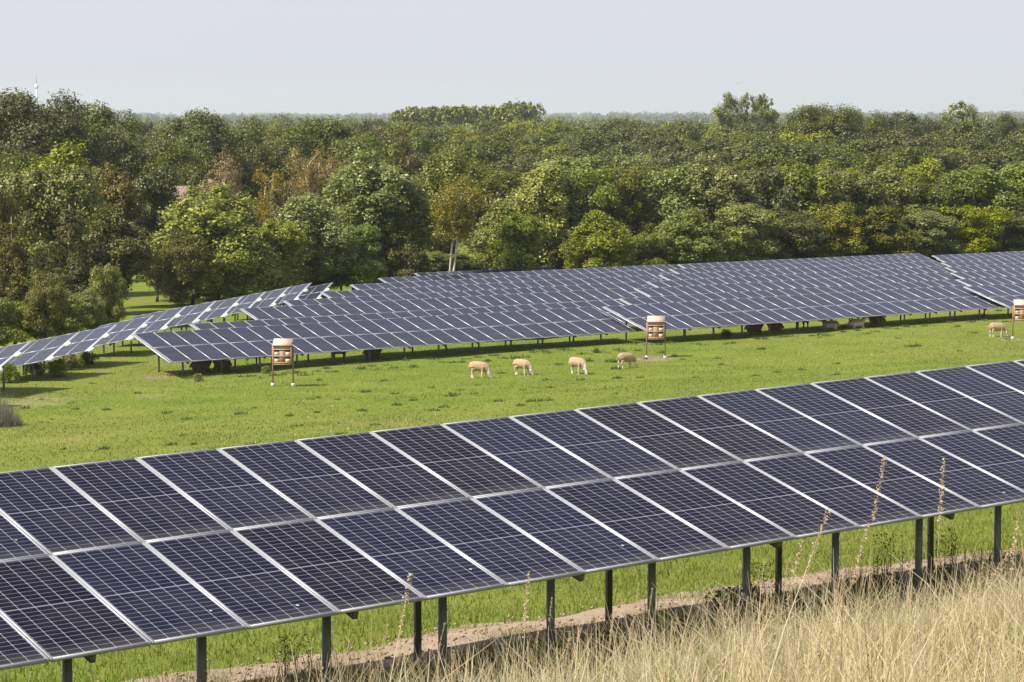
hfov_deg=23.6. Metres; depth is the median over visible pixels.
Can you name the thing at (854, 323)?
sheep
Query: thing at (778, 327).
sheep
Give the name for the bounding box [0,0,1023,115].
sky
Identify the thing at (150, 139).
tree
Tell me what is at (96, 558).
solar table
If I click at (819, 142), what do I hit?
tree
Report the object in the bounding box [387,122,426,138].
tree
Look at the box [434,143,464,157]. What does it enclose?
tree
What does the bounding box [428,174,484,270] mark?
birch tree
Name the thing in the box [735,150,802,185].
tree
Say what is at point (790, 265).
solar table
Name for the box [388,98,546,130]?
poplar wood
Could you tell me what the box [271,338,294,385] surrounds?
insect hotel
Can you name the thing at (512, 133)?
tree
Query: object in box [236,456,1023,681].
grass stalks
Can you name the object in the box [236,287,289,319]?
solar table
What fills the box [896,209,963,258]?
tree
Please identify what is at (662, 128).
tree
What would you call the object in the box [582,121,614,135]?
tree
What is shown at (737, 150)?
tree
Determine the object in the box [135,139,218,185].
tree
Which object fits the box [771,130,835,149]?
tree
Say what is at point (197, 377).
shrub
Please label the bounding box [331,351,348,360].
sheep
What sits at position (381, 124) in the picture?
tree
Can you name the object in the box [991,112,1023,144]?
tree
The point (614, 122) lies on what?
tree
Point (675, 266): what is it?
solar table
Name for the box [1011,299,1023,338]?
insect hotel
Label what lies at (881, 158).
tree
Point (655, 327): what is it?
insect hotel
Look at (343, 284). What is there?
bush
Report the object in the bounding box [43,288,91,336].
bush
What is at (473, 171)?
tree
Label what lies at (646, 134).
tree
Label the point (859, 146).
tree
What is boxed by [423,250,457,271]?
bush
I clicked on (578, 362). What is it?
sheep
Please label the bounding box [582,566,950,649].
leafy weeds
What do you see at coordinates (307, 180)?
birch tree
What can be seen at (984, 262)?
solar table
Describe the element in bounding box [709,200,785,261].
tree
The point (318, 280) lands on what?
bush
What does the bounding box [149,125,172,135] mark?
tree
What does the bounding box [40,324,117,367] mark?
solar table
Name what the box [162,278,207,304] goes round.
bush
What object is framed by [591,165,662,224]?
tree
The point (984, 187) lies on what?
tree
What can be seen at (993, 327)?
sheep
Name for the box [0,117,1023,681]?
ground
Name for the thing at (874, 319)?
sheep
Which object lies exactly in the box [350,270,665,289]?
solar table
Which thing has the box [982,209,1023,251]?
tree
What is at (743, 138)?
tree
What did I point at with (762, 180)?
tree
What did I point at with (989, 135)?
tree
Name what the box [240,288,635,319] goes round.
solar table
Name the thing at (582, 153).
tree
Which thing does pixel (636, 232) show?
bush
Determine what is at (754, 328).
sheep
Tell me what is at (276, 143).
tree
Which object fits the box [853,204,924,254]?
tree
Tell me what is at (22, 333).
bush
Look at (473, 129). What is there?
tree
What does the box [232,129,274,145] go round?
tree
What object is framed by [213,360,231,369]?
sheep
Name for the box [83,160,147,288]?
tree
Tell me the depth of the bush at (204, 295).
185.44 m
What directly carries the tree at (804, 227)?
on the ground at (140, 299)
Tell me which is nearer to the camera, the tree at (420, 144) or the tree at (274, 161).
the tree at (274, 161)
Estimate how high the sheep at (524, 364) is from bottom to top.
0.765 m
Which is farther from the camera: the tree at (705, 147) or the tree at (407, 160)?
the tree at (705, 147)
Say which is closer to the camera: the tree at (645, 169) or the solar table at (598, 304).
the solar table at (598, 304)
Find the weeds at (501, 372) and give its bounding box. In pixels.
[0,309,1015,449]
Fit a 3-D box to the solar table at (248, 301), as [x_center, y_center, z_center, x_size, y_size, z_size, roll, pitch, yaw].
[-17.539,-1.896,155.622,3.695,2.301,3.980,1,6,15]
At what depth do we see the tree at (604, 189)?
214.55 m
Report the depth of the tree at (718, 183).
219.61 m
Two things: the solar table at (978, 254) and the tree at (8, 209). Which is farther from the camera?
the solar table at (978, 254)
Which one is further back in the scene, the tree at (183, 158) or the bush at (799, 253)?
the tree at (183, 158)
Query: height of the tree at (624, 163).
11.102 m
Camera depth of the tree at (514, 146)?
398.54 m
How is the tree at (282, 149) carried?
on the ground at (140, 299)
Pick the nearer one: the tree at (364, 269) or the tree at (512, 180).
the tree at (364, 269)
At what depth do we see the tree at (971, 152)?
335.83 m
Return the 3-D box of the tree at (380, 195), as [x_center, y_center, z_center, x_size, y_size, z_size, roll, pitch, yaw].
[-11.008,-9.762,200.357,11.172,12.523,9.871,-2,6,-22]
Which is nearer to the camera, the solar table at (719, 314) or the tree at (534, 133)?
the solar table at (719, 314)
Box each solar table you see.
[0,341,32,390]
[0,360,1023,681]
[8,332,80,379]
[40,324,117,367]
[94,315,154,356]
[122,306,187,345]
[131,306,635,375]
[153,301,216,331]
[182,296,243,329]
[189,300,630,329]
[209,291,266,322]
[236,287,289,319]
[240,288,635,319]
[272,283,311,305]
[278,282,332,305]
[283,282,646,305]
[320,275,655,297]
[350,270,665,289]
[378,265,675,282]
[414,267,552,275]
[602,285,1005,341]
[618,279,967,304]
[634,272,957,296]
[646,266,960,286]
[658,261,951,279]
[663,259,782,268]
[669,257,947,273]
[678,253,947,267]
[932,251,1023,266]
[937,254,1023,261]
[941,258,1023,266]
[944,263,1023,271]
[950,269,1023,278]
[957,276,1023,285]
[963,283,1023,315]
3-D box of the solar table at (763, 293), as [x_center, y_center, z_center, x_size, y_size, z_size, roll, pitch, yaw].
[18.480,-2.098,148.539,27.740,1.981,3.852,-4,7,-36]
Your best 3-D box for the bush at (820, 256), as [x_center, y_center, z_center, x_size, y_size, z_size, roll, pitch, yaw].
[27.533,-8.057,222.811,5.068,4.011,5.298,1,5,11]
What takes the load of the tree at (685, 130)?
on the ground at (140, 299)
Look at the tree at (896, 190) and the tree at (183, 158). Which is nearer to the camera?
the tree at (896, 190)
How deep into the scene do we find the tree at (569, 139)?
446.44 m
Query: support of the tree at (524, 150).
on the ground at (140, 299)
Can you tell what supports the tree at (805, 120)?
on the ground at (140, 299)
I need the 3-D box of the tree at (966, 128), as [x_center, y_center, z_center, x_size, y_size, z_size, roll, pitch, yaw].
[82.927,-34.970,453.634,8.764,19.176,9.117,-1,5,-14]
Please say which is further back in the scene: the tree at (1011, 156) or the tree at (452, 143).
the tree at (452, 143)
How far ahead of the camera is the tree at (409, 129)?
517.30 m
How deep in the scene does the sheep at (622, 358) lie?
114.12 m
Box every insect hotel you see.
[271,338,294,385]
[645,316,666,357]
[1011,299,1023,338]
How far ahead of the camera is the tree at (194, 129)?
264.99 m
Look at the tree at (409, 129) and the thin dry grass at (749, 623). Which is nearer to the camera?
the thin dry grass at (749, 623)
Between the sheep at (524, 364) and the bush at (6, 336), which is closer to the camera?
the sheep at (524, 364)
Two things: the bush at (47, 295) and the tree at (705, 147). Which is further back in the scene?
the tree at (705, 147)
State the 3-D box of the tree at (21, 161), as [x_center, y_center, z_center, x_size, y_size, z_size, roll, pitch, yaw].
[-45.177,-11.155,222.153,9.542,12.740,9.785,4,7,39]
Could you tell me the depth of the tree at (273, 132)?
588.74 m
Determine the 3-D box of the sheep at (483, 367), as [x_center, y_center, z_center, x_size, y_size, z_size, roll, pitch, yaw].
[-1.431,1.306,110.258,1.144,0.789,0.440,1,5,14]
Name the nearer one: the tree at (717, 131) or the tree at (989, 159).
the tree at (989, 159)
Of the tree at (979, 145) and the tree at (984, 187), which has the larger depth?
the tree at (979, 145)
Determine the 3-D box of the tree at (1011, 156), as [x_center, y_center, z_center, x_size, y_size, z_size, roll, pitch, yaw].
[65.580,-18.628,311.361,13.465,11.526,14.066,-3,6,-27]
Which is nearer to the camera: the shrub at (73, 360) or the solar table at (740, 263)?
the shrub at (73, 360)
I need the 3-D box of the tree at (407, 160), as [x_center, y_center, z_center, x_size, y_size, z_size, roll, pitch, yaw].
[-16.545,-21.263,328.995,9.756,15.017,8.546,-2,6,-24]
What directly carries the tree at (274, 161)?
on the ground at (140, 299)
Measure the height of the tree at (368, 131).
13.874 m
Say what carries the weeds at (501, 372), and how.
on the ground at (140, 299)
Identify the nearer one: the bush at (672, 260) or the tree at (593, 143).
the bush at (672, 260)
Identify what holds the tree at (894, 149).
on the ground at (140, 299)
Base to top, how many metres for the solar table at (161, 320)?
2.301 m
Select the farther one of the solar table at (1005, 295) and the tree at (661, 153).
the tree at (661, 153)
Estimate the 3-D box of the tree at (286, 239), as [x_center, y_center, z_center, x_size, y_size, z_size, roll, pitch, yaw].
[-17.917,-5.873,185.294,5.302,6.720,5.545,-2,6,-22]
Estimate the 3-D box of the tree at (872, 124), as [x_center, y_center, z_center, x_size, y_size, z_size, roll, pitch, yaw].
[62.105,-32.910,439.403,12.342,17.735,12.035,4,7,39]
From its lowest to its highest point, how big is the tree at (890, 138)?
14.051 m
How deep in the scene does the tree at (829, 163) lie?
309.92 m
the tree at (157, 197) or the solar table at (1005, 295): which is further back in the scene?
the tree at (157, 197)
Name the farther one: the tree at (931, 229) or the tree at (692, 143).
the tree at (692, 143)
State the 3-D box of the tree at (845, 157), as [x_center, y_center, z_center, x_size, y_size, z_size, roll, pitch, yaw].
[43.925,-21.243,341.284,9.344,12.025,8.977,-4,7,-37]
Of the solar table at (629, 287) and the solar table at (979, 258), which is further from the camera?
the solar table at (979, 258)
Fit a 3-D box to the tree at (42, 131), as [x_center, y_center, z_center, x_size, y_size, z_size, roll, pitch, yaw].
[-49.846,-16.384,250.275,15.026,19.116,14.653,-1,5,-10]
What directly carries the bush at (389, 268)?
on the ground at (140, 299)
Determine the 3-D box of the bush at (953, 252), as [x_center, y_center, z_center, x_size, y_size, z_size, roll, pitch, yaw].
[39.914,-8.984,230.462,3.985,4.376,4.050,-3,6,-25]
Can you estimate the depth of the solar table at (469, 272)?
198.20 m
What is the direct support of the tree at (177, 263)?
on the ground at (140, 299)
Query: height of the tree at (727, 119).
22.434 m
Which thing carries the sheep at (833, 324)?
on the ground at (140, 299)
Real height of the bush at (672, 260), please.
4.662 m
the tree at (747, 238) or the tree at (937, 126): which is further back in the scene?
the tree at (937, 126)
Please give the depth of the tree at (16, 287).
147.62 m
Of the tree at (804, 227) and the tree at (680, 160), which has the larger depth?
the tree at (680, 160)
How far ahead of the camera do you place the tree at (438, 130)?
599.53 m
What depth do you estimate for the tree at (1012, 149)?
338.97 m
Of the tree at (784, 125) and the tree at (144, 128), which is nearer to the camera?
the tree at (144, 128)
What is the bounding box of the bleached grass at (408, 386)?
[0,329,1003,447]
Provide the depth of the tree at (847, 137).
411.06 m
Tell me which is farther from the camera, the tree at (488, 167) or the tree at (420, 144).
the tree at (420, 144)
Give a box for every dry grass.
[28,533,1023,681]
[300,557,1023,681]
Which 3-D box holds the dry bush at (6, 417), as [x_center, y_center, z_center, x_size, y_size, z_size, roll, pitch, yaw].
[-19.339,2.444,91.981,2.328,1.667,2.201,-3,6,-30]
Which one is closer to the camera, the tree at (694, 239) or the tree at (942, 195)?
the tree at (694, 239)
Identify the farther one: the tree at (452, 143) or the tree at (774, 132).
the tree at (774, 132)
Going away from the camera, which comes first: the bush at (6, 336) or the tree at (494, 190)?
the bush at (6, 336)
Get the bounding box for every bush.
[0,296,21,346]
[0,389,23,426]
[1,301,41,344]
[19,269,69,339]
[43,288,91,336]
[73,288,108,331]
[88,264,128,324]
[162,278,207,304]
[192,264,247,301]
[285,270,316,287]
[303,259,342,296]
[333,274,351,290]
[382,263,396,282]
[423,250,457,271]
[433,253,480,271]
[533,242,564,269]
[557,246,572,268]
[616,231,655,263]
[669,249,707,264]
[791,250,811,258]
[792,233,840,258]
[842,246,859,255]
[922,234,955,262]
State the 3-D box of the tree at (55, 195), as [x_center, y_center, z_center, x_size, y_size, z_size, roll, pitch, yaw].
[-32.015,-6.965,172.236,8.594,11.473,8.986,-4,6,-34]
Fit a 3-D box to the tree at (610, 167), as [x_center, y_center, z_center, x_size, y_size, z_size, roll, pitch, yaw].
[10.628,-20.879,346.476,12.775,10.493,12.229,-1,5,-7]
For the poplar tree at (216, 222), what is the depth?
179.06 m
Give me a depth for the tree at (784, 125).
599.83 m
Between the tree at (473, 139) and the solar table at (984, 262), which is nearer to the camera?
the solar table at (984, 262)
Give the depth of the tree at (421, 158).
334.73 m
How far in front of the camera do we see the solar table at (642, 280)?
168.58 m
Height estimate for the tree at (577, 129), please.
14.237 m
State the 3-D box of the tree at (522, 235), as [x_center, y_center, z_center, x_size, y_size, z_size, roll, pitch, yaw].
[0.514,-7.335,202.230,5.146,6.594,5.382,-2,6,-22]
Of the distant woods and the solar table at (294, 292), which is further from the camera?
the distant woods
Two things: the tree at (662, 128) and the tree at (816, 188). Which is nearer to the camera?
the tree at (816, 188)
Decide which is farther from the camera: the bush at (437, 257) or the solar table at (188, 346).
the bush at (437, 257)
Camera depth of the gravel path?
29.57 m
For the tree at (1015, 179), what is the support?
on the ground at (140, 299)
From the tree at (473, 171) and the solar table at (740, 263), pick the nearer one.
the solar table at (740, 263)
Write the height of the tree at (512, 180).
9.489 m
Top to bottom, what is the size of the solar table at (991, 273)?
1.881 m
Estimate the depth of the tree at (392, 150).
298.92 m
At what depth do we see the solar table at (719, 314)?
137.77 m
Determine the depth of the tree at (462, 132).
524.95 m
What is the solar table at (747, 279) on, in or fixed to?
on the ground at (140, 299)
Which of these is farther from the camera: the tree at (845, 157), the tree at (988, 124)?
the tree at (988, 124)
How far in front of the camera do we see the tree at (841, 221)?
221.23 m
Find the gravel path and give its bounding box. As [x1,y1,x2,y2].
[122,549,1023,681]
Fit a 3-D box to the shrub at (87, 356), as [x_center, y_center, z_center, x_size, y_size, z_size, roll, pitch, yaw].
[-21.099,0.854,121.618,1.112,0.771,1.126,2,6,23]
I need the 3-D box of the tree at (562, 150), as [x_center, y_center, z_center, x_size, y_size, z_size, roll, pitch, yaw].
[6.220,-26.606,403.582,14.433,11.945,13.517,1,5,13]
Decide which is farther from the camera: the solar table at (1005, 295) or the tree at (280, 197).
the tree at (280, 197)
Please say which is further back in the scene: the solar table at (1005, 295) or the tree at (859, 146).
the tree at (859, 146)
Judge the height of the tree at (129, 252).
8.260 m
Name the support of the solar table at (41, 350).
on the ground at (140, 299)
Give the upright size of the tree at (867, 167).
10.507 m
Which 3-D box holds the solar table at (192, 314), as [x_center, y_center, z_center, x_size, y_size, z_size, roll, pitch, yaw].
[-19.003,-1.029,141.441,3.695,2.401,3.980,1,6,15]
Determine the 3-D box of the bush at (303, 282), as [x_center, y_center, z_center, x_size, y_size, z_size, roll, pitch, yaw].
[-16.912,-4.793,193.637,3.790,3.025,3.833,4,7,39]
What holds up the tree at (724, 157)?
on the ground at (140, 299)
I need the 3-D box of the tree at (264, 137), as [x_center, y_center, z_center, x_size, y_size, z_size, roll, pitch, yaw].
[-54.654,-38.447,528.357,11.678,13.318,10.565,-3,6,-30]
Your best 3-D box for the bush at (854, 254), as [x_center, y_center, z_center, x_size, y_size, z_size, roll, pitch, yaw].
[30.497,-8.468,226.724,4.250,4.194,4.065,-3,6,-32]
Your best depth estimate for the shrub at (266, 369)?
115.26 m
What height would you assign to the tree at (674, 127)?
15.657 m
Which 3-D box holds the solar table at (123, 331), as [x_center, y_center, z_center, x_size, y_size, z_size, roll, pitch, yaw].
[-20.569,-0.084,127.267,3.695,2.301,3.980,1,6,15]
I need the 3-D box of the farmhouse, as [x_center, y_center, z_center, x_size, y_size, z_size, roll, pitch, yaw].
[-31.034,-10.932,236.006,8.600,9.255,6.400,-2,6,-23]
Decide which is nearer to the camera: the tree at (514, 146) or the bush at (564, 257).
the bush at (564, 257)
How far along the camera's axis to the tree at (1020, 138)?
413.50 m
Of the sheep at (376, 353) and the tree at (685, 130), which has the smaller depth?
the sheep at (376, 353)
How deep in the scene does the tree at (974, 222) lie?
229.12 m
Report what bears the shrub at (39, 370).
on the ground at (140, 299)
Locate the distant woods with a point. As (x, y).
(649, 116)
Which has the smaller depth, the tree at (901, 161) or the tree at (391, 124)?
the tree at (901, 161)
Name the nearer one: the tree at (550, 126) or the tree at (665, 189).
the tree at (665, 189)
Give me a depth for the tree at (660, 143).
408.97 m
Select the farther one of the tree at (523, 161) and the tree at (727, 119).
the tree at (727, 119)
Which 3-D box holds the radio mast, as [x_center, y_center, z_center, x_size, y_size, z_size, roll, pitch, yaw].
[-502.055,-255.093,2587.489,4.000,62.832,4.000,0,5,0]
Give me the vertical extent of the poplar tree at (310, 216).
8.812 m
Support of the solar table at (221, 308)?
on the ground at (140, 299)
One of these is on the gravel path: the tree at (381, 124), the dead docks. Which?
the dead docks
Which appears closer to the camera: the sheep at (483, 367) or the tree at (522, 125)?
the sheep at (483, 367)
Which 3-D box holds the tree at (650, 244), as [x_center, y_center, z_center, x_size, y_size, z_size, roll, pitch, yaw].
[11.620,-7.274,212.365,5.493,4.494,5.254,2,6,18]
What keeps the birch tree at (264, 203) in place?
on the ground at (140, 299)
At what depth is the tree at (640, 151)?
367.08 m
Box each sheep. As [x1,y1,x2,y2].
[189,360,215,371]
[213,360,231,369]
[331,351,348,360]
[362,349,381,357]
[468,361,491,377]
[513,359,533,374]
[568,357,587,374]
[617,353,637,368]
[744,324,763,332]
[767,323,783,331]
[818,320,839,329]
[847,317,868,327]
[868,316,885,324]
[988,323,1008,336]
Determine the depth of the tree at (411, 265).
197.30 m
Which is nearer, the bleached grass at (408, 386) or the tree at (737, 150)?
the bleached grass at (408, 386)
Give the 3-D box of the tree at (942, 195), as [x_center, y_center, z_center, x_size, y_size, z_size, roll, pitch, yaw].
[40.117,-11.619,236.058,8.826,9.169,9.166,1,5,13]
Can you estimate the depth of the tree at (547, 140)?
457.82 m
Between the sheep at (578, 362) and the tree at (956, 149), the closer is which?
the sheep at (578, 362)
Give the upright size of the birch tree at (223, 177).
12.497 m
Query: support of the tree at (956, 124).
on the ground at (140, 299)
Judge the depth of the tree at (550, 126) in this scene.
610.38 m
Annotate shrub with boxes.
[0,361,22,382]
[22,362,47,375]
[43,358,71,376]
[64,353,84,369]
[79,352,99,363]
[192,373,203,380]
[261,365,271,372]
[591,347,599,352]
[721,329,731,337]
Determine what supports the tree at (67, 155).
on the ground at (140, 299)
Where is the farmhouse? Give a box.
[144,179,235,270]
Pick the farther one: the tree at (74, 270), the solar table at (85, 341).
the tree at (74, 270)
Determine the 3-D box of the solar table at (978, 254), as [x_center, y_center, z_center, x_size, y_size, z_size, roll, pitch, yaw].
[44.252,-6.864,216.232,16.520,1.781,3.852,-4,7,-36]
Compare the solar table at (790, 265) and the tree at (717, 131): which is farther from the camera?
the tree at (717, 131)
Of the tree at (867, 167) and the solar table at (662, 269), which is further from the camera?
the tree at (867, 167)
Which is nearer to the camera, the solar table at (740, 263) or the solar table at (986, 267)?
the solar table at (986, 267)
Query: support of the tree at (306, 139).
on the ground at (140, 299)
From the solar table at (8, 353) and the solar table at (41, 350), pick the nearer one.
the solar table at (8, 353)
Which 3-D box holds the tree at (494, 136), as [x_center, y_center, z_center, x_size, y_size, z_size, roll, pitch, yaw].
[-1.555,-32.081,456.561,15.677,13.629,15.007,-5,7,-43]
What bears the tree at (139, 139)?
on the ground at (140, 299)
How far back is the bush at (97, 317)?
140.22 m
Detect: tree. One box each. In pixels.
[0,87,92,163]
[0,148,45,276]
[0,160,114,289]
[0,183,34,277]
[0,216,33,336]
[11,138,108,245]
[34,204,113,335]
[47,100,143,165]
[80,202,157,321]
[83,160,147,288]
[85,125,174,211]
[124,161,184,301]
[130,132,156,151]
[133,120,158,142]
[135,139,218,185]
[144,227,214,306]
[145,136,159,148]
[148,182,289,301]
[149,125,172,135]
[151,106,271,234]
[183,166,213,262]
[198,147,246,296]
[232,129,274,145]
[234,139,290,154]
[236,139,297,233]
[251,163,286,222]
[253,219,310,291]
[260,134,275,139]
[262,142,322,194]
[262,182,305,225]
[263,122,287,138]
[275,192,360,286]
[279,116,388,216]
[284,141,343,207]
[316,157,350,211]
[317,223,388,289]
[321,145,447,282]
[330,137,405,213]
[349,119,390,134]
[362,130,390,138]
[366,127,419,177]
[377,212,431,276]
[380,121,424,139]
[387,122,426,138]
[397,151,466,176]
[403,133,443,156]
[406,148,480,254]
[409,127,450,149]
[427,133,470,153]
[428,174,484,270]
[434,125,446,134]
[434,129,456,138]
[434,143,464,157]
[437,156,490,186]
[443,124,481,138]
[448,136,476,145]
[451,125,478,141]
[452,139,513,164]
[458,197,541,269]
[466,159,528,185]
[467,120,509,136]
[467,168,532,214]
[470,174,511,253]
[478,127,527,143]
[478,133,530,147]
[485,212,550,270]
[490,151,569,181]
[492,140,519,160]
[502,118,542,137]
[505,161,592,261]
[507,145,551,163]
[513,132,569,148]
[513,144,571,157]
[525,131,543,138]
[531,153,618,200]
[534,118,573,135]
[553,166,636,261]
[554,130,585,137]
[555,130,605,148]
[556,209,641,268]
[558,131,622,167]
[559,149,616,172]
[567,127,592,135]
[575,157,617,173]
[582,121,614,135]
[588,166,665,235]
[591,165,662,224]
[596,143,656,169]
[597,141,649,158]
[603,126,675,149]
[607,117,629,130]
[611,153,663,174]
[614,122,648,135]
[615,231,676,265]
[632,164,720,264]
[644,153,702,169]
[646,146,695,170]
[647,136,685,152]
[652,126,684,140]
[652,207,734,264]
[658,122,672,132]
[662,120,713,135]
[666,136,695,149]
[672,123,708,141]
[681,150,774,247]
[682,137,733,153]
[685,132,753,148]
[686,137,746,154]
[696,145,749,166]
[701,124,741,139]
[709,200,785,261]
[711,152,738,174]
[712,91,743,130]
[731,121,785,135]
[731,131,779,145]
[732,133,786,148]
[734,140,841,170]
[735,92,759,126]
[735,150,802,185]
[739,166,802,219]
[745,129,783,136]
[748,93,779,124]
[754,207,830,259]
[766,163,853,231]
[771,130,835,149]
[778,122,788,129]
[783,102,866,144]
[790,138,835,170]
[810,145,862,171]
[810,158,863,206]
[813,200,868,256]
[817,166,896,254]
[825,131,879,155]
[825,138,891,155]
[846,159,896,178]
[849,108,890,139]
[849,151,893,169]
[850,164,942,233]
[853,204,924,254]
[866,130,947,152]
[879,110,934,137]
[879,144,946,162]
[881,156,946,188]
[882,146,932,182]
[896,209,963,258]
[902,173,970,223]
[923,150,1020,175]
[924,120,950,135]
[924,134,962,149]
[937,204,1013,253]
[938,121,959,129]
[938,164,1023,216]
[939,100,983,143]
[939,146,974,160]
[945,150,981,169]
[959,129,1009,151]
[964,137,1023,156]
[979,120,993,132]
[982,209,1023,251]
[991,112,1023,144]
[993,145,1023,161]
[994,150,1023,183]
[995,161,1023,211]
[1006,127,1023,146]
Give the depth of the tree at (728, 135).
444.06 m
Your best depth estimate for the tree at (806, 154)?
329.54 m
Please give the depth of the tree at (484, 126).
605.67 m
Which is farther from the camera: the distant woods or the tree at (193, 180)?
the distant woods
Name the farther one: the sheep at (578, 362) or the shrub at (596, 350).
the shrub at (596, 350)
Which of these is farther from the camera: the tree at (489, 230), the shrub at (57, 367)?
the tree at (489, 230)
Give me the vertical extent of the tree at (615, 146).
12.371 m
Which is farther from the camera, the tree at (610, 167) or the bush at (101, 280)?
the tree at (610, 167)
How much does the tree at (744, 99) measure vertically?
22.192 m
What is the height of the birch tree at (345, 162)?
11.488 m
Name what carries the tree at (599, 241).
on the ground at (140, 299)
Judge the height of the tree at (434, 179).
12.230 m
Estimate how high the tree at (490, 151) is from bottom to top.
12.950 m
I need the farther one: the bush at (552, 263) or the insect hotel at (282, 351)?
the bush at (552, 263)
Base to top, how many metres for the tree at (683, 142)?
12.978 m
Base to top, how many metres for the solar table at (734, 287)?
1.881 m
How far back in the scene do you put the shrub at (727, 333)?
133.66 m
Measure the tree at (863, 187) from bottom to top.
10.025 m
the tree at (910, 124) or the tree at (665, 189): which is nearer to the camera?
the tree at (665, 189)
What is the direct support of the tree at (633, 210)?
on the ground at (140, 299)
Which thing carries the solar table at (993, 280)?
on the ground at (140, 299)
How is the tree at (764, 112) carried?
on the ground at (140, 299)
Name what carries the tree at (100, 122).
on the ground at (140, 299)
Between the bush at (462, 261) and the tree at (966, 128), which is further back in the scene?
the tree at (966, 128)
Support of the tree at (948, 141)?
on the ground at (140, 299)
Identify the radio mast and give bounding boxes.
[35,70,37,114]
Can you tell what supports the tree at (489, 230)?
on the ground at (140, 299)
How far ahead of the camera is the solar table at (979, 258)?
205.38 m
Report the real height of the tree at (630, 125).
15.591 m
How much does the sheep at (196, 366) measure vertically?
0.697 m
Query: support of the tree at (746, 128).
on the ground at (140, 299)
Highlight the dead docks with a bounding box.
[269,528,969,677]
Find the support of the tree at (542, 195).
on the ground at (140, 299)
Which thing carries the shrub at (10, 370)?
on the ground at (140, 299)
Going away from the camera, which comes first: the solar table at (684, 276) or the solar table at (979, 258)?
the solar table at (684, 276)
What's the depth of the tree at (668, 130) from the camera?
517.77 m
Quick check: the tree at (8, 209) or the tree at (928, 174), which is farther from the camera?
the tree at (928, 174)
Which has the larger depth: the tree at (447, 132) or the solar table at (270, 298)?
the tree at (447, 132)
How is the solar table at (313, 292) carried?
on the ground at (140, 299)
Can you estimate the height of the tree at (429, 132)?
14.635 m
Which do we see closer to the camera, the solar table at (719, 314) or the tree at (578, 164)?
the solar table at (719, 314)
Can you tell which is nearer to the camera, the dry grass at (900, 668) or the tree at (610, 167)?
the dry grass at (900, 668)
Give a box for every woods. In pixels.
[74,106,1023,121]
[84,113,1023,132]
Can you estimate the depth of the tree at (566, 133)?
502.67 m
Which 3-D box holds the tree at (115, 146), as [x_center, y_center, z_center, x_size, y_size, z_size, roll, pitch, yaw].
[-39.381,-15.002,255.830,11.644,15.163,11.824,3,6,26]

